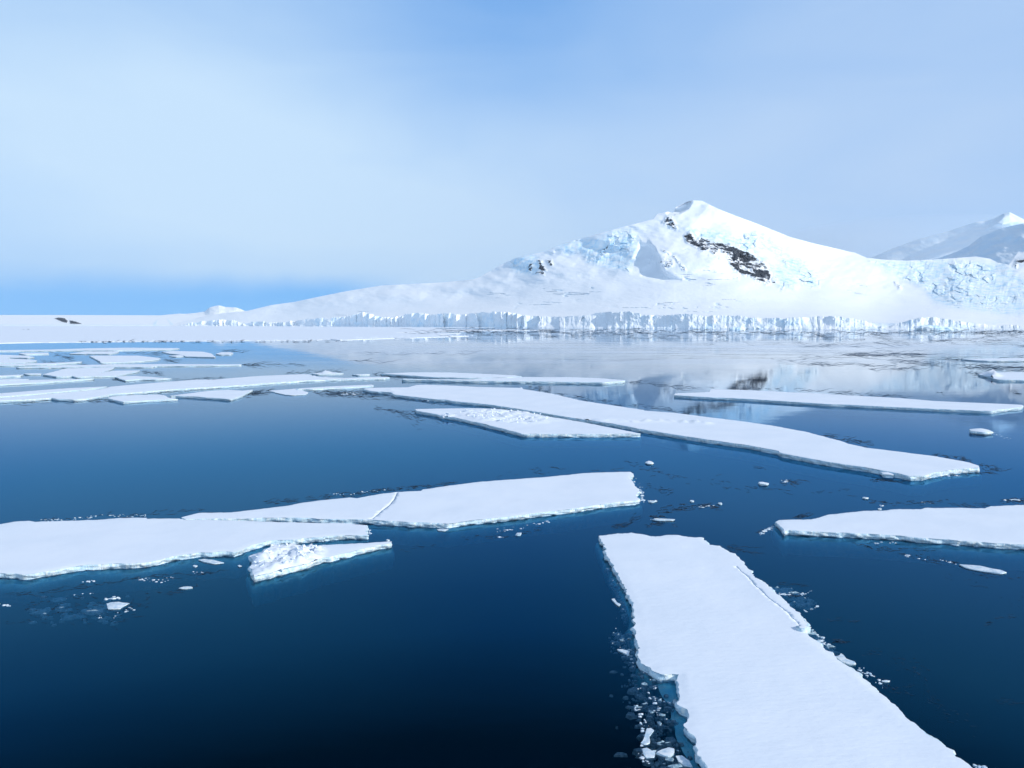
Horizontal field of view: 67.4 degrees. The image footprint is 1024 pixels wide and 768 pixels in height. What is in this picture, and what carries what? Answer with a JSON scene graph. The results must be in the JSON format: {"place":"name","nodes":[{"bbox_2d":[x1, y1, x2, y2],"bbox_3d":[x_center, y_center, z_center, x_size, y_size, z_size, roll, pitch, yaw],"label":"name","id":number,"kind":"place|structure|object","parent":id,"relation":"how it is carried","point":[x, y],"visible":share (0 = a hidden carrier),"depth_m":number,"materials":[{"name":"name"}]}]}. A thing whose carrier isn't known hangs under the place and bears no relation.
{"place":"outdoors","nodes":[
{"label":"outdoors","id":0,"kind":"place"},
{"bbox_2d":[0,315,208,325],"bbox_3d":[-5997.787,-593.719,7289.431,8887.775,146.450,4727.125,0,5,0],"label":"ice shelf","id":1,"kind":"object","parent":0,"point":[87,320],"visible":0.65,"depth_m":5939.17,"materials":[{"name":"white snow"}]},
{"bbox_2d":[169,305,243,314],"bbox_3d":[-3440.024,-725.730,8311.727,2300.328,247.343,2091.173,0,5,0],"label":"snow hill","id":2,"kind":"structure","parent":0,"point":[215,310],"depth_m":8046.05,"materials":[{"name":"white snow"}]},
{"bbox_2d":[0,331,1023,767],"bbox_3d":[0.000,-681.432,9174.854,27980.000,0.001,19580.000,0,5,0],"label":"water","id":3,"kind":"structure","parent":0,"point":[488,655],"depth_m":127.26,"materials":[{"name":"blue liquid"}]},
{"bbox_2d":[0,328,1023,429],"bbox_3d":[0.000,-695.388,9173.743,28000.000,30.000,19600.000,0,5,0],"label":"water","id":4,"kind":"structure","parent":0,"point":[521,354],"depth_m":323.34,"materials":[{"name":"blue liquid"}]},
{"bbox_2d":[0,375,23,377],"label":"ice floe","id":5,"kind":"object","parent":4,"relation":"on","point":[2,376],"visible":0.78,"depth_m":284.86,"materials":[{"name":"white ice"}]},
{"bbox_2d":[0,379,28,380],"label":"ice floe","id":6,"kind":"object","parent":4,"relation":"on","point":[12,379],"visible":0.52,"depth_m":266.04,"materials":[{"name":"white ice"}]},
{"bbox_2d":[0,355,36,363],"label":"ice floe","id":7,"kind":"object","parent":4,"relation":"on","point":[20,359],"visible":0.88,"depth_m":409.12,"materials":[{"name":"white ice"}]},
{"bbox_2d":[24,373,40,374],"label":"ice floe","id":8,"kind":"object","parent":4,"relation":"on","point":[33,374],"visible":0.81,"depth_m":294.64,"materials":[{"name":"white ice"}]},
{"bbox_2d":[19,353,48,354],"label":"ice floe","id":9,"kind":"object","parent":4,"relation":"on","point":[34,353],"visible":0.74,"depth_m":488.74,"materials":[{"name":"white ice"}]},
{"bbox_2d":[0,361,81,366],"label":"ice floe","id":10,"kind":"object","parent":4,"relation":"on","point":[36,364],"visible":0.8,"depth_m":360.48,"materials":[{"name":"white ice"}]},
{"bbox_2d":[0,379,93,385],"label":"ice floe","id":11,"kind":"object","parent":4,"relation":"on","point":[20,382],"visible":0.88,"depth_m":255.72,"materials":[{"name":"white ice"}]},
{"bbox_2d":[0,386,107,397],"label":"ice floe","id":12,"kind":"object","parent":4,"relation":"on","point":[31,393],"visible":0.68,"depth_m":217.88,"materials":[{"name":"white ice"}]},
{"bbox_2d":[0,348,179,351],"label":"ice floe","id":13,"kind":"object","parent":4,"relation":"on","point":[118,349],"visible":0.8,"depth_m":562.52,"materials":[{"name":"white ice"}]},
{"bbox_2d":[43,367,139,377],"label":"ice floe","id":14,"kind":"object","parent":4,"relation":"on","point":[87,372],"visible":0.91,"depth_m":301.81,"materials":[{"name":"white ice"}]},
{"bbox_2d":[70,351,118,354],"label":"ice floe","id":15,"kind":"object","parent":4,"relation":"on","point":[97,353],"visible":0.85,"depth_m":492.90,"materials":[{"name":"white ice"}]},
{"bbox_2d":[107,602,129,610],"bbox_3d":[-28.106,15.708,54.404,1.620,0.245,1.399,0,5,0],"label":"ice chunk","id":16,"kind":"object","parent":4,"relation":"on","point":[115,606],"visible":1,"depth_m":54.21,"materials":[{"name":"white ice"}]},
{"bbox_2d":[89,356,160,363],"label":"ice floe","id":17,"kind":"object","parent":4,"relation":"on","point":[114,359],"visible":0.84,"depth_m":409.53,"materials":[{"name":"white ice"}]},
{"bbox_2d":[16,364,240,368],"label":"ice floe","id":18,"kind":"object","parent":4,"relation":"on","point":[132,365],"visible":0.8,"depth_m":351.44,"materials":[{"name":"white ice"}]},
{"bbox_2d":[114,376,170,381],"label":"ice floe","id":19,"kind":"object","parent":4,"relation":"on","point":[132,378],"visible":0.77,"depth_m":269.50,"materials":[{"name":"white ice"}]},
{"bbox_2d":[108,394,177,403],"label":"ice floe","id":20,"kind":"object","parent":4,"relation":"on","point":[140,398],"visible":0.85,"depth_m":198.22,"materials":[{"name":"white ice"}]},
{"bbox_2d":[0,518,368,603],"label":"ice floe","id":21,"kind":"object","parent":4,"relation":"on","point":[36,558],"visible":0.96,"depth_m":66.67,"materials":[{"name":"white ice"}]},
{"bbox_2d":[179,586,192,590],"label":"ice chunk","id":22,"kind":"object","parent":4,"relation":"on","point":[186,588],"visible":1,"depth_m":57.91,"materials":[{"name":"white ice"}]},
{"bbox_2d":[162,351,214,357],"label":"ice floe","id":23,"kind":"object","parent":4,"relation":"on","point":[197,354],"visible":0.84,"depth_m":487.45,"materials":[{"name":"white ice"}]},
{"bbox_2d":[0,374,389,402],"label":"ice floe","id":24,"kind":"object","parent":4,"relation":"on","point":[174,386],"visible":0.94,"depth_m":237.80,"materials":[{"name":"white ice"}]},
{"bbox_2d":[169,390,252,400],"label":"ice floe","id":25,"kind":"object","parent":4,"relation":"on","point":[228,395],"visible":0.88,"depth_m":206.65,"materials":[{"name":"white ice"}]},
{"bbox_2d":[199,559,223,565],"bbox_3d":[-25.244,14.940,64.397,2.549,0.192,0.727,2,5,28],"label":"ice chunk","id":26,"kind":"object","parent":4,"relation":"on","point":[210,562],"visible":1,"depth_m":64.20,"materials":[{"name":"white ice"}]},
{"bbox_2d":[216,352,232,354],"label":"ice floe","id":27,"kind":"object","parent":4,"relation":"on","point":[225,353],"visible":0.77,"depth_m":489.26,"materials":[{"name":"white ice"}]},
{"bbox_2d":[0,326,538,342],"bbox_3d":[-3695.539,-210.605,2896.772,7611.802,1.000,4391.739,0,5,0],"label":"sea ice","id":28,"kind":"structure","parent":4,"relation":"on","point":[32,334],"depth_m":1409.97,"materials":[{"name":"white ice"}]},
{"bbox_2d":[23,327,1023,344],"bbox_3d":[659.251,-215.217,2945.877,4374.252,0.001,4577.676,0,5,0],"label":"shore leads","id":29,"kind":"object","parent":28,"relation":"on","point":[633,330],"visible":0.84,"depth_m":1540.05,"materials":[{"name":"liquid"}]},
{"bbox_2d":[110,327,1023,341],"bbox_3d":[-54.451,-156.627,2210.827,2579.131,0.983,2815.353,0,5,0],"label":"shore rubble","id":30,"kind":"object","parent":28,"relation":"on","point":[666,331],"visible":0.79,"depth_m":1561.94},
{"bbox_2d":[269,389,307,395],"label":"ice floe","id":31,"kind":"object","parent":4,"relation":"on","point":[292,392],"visible":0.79,"depth_m":218.82,"materials":[{"name":"white ice"}]},
{"bbox_2d":[246,542,394,605],"bbox_3d":[-17.617,15.119,66.509,13.783,3.098,7.518,-5,6,-45],"label":"ice floe","id":32,"kind":"object","parent":4,"relation":"on","point":[303,568],"visible":1,"depth_m":63.90,"materials":[{"name":"white ice"}]},
{"bbox_2d":[312,370,343,374],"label":"ice floe","id":33,"kind":"object","parent":4,"relation":"on","point":[325,372],"visible":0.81,"depth_m":297.95,"materials":[{"name":"white ice"}]},
{"bbox_2d":[296,385,373,390],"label":"ice floe","id":34,"kind":"object","parent":4,"relation":"on","point":[337,387],"visible":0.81,"depth_m":232.32,"materials":[{"name":"white ice"}]},
{"bbox_2d":[353,374,369,375],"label":"ice floe","id":35,"kind":"object","parent":4,"relation":"on","point":[361,374],"visible":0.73,"depth_m":292.06,"materials":[{"name":"white ice"}]},
{"bbox_2d":[181,472,643,547],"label":"ice floe","id":36,"kind":"object","parent":4,"relation":"on","point":[414,518],"visible":0.91,"depth_m":81.18,"materials":[{"name":"white ice"}]},
{"bbox_2d":[28,568,840,767],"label":"slush","id":37,"kind":"object","parent":4,"relation":"on","point":[656,744],"visible":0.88,"depth_m":44.31,"materials":[{"name":"ice"}]},
{"bbox_2d":[437,529,447,531],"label":"ice chunk","id":38,"kind":"object","parent":4,"relation":"on","point":[442,530],"visible":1,"depth_m":74.02,"materials":[{"name":"white ice"}]},
{"bbox_2d":[381,372,520,378],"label":"ice floe","id":39,"kind":"object","parent":4,"relation":"on","point":[441,375],"visible":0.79,"depth_m":283.50,"materials":[{"name":"white ice"}]},
{"bbox_2d":[0,394,1019,767],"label":"brash ice","id":40,"kind":"structure","parent":4,"relation":"on","point":[642,758],"depth_m":55.78,"materials":[{"name":"white ice"}]},
{"bbox_2d":[3,338,1023,720],"bbox_3d":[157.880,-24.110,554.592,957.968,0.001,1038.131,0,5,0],"label":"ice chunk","id":41,"kind":"object","parent":4,"relation":"on","point":[857,354],"visible":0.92,"depth_m":193.33,"materials":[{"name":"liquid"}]},
{"bbox_2d":[402,377,624,384],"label":"ice floe","id":42,"kind":"object","parent":4,"relation":"on","point":[562,380],"visible":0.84,"depth_m":257.12,"materials":[{"name":"white ice"}]},
{"bbox_2d":[414,408,641,447],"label":"ice floe","id":43,"kind":"object","parent":4,"relation":"on","point":[531,430],"visible":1,"depth_m":143.78,"materials":[{"name":"white ice"}]},
{"bbox_2d":[176,311,1023,330],"bbox_3d":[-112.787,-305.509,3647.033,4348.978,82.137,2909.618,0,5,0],"label":"ice cliff","id":44,"kind":"structure","parent":4,"relation":"on","point":[624,319],"depth_m":2823.92,"materials":[{"name":"white ice"}]},
{"bbox_2d":[611,598,620,607],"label":"ice chunk","id":45,"kind":"object","parent":4,"relation":"on","point":[617,604],"visible":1,"depth_m":54.73,"materials":[{"name":"white ice"}]},
{"bbox_2d":[617,649,629,655],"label":"ice chunk","id":46,"kind":"object","parent":4,"relation":"on","point":[623,652],"visible":1,"depth_m":46.69,"materials":[{"name":"white ice"}]},
{"bbox_2d":[641,728,653,746],"bbox_3d":[6.582,17.108,37.165,0.399,0.192,1.553,2,5,22],"label":"ice chunk","id":47,"kind":"object","parent":4,"relation":"on","point":[645,742],"visible":1,"depth_m":37.01,"materials":[{"name":"white ice"}]},
{"bbox_2d":[642,748,655,760],"bbox_3d":[6.409,17.222,35.755,0.630,0.188,0.876,0,5,0],"label":"ice chunk","id":48,"kind":"object","parent":4,"relation":"on","point":[648,754],"visible":1,"depth_m":35.64,"materials":[{"name":"white ice"}]},
{"bbox_2d":[652,518,674,521],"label":"ice chunk","id":49,"kind":"object","parent":4,"relation":"on","point":[663,520],"visible":1,"depth_m":77.76,"materials":[{"name":"white ice"}]},
{"bbox_2d":[656,747,673,759],"bbox_3d":[7.222,17.195,35.803,0.687,0.235,0.875,4,6,41],"label":"ice chunk","id":50,"kind":"object","parent":4,"relation":"on","point":[668,752],"visible":1,"depth_m":35.63,"materials":[{"name":"white ice"}]},
{"bbox_2d":[362,385,981,495],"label":"ice floe","id":51,"kind":"object","parent":4,"relation":"on","point":[810,454],"visible":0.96,"depth_m":128.99,"materials":[{"name":"white ice"}]},
{"bbox_2d":[676,755,692,767],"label":"ice chunk","id":52,"kind":"object","parent":4,"relation":"on","point":[683,761],"visible":1,"depth_m":35.03,"materials":[{"name":"white ice"}]},
{"bbox_2d":[729,325,744,329],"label":"iceberg","id":53,"kind":"object","parent":4,"relation":"on","point":[741,327],"visible":0.9,"depth_m":2133.37,"materials":[{"name":"white ice"}]},
{"bbox_2d":[758,482,768,486],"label":"ice chunk","id":54,"kind":"object","parent":4,"relation":"on","point":[764,484],"visible":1,"depth_m":94.66,"materials":[{"name":"white ice"}]},
{"bbox_2d":[595,533,971,767],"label":"ice floe","id":55,"kind":"object","parent":4,"relation":"on","point":[738,666],"visible":0.99,"depth_m":43.03,"materials":[{"name":"white ice"}]},
{"bbox_2d":[796,625,810,633],"bbox_3d":[18.673,15.866,49.215,0.903,0.756,1.121,1,5,15],"label":"ice chunk","id":56,"kind":"object","parent":55,"relation":"on","point":[805,628],"visible":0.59,"depth_m":48.95,"materials":[{"name":"white ice"}]},
{"bbox_2d":[836,654,855,666],"bbox_3d":[19.704,16.409,45.634,0.804,0.241,1.420,-1,5,-16],"label":"ice chunk","id":57,"kind":"object","parent":4,"relation":"on","point":[844,660],"visible":0.84,"depth_m":45.26,"materials":[{"name":"white ice"}]},
{"bbox_2d":[674,389,1023,413],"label":"ice floe","id":58,"kind":"object","parent":4,"relation":"on","point":[828,400],"visible":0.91,"depth_m":190.00,"materials":[{"name":"white ice"}]},
{"bbox_2d":[882,680,889,683],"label":"ice chunk","id":59,"kind":"object","parent":4,"relation":"on","point":[885,681],"visible":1,"depth_m":42.85,"materials":[{"name":"white ice"}]},
{"bbox_2d":[879,471,893,478],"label":"ice chunk","id":60,"kind":"object","parent":4,"relation":"on","point":[886,475],"visible":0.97,"depth_m":99.76,"materials":[{"name":"white ice"}]},
{"bbox_2d":[771,505,1023,570],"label":"ice floe","id":61,"kind":"object","parent":4,"relation":"on","point":[969,536],"visible":0.99,"depth_m":72.02,"materials":[{"name":"white ice"}]},
{"bbox_2d":[915,325,962,329],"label":"iceberg","id":62,"kind":"object","parent":4,"relation":"on","point":[928,327],"visible":0.95,"depth_m":2098.02,"materials":[{"name":"white ice"}]},
{"bbox_2d":[969,428,992,435],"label":"ice chunk","id":63,"kind":"object","parent":4,"relation":"on","point":[981,431],"visible":1,"depth_m":138.01,"materials":[{"name":"white ice"}]},
{"bbox_2d":[959,564,1006,575],"bbox_3d":[38.190,15.051,62.434,1.462,0.281,3.327,-4,6,-44],"label":"ice chunk","id":64,"kind":"object","parent":4,"relation":"on","point":[980,569],"visible":1,"depth_m":62.09,"materials":[{"name":"white ice"}]},
{"bbox_2d":[961,358,1023,361],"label":"ice floe","id":65,"kind":"object","parent":4,"relation":"on","point":[1002,360],"visible":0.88,"depth_m":406.77,"materials":[{"name":"white ice"}]},
{"bbox_2d":[978,369,1023,381],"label":"ice floe","id":66,"kind":"object","parent":4,"relation":"on","point":[1008,376],"visible":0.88,"depth_m":276.88,"materials":[{"name":"white ice"}]},
{"bbox_2d":[0,0,1023,314],"label":"sky","id":67,"kind":"structure","parent":0,"point":[158,157],"materials":[{"name":"blue"}]},
{"bbox_2d":[170,200,1023,326],"bbox_3d":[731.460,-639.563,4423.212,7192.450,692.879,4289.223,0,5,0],"label":"mountain","id":68,"kind":"structure","parent":0,"point":[700,258],"depth_m":3577.34,"materials":[{"name":"white snow"}]},
{"bbox_2d":[870,212,1023,260],"bbox_3d":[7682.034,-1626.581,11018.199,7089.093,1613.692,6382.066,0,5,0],"label":"distant mountain","id":69,"kind":"structure","parent":0,"point":[941,244],"depth_m":11262.31,"materials":[{"name":"white snow"}]},
{"bbox_2d":[930,223,1023,264],"bbox_3d":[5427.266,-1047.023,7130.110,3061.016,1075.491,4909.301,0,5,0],"label":"distant ridge","id":70,"kind":"structure","parent":0,"point":[1004,245],"depth_m":7702.19,"materials":[{"name":"white snow"}]}
]}

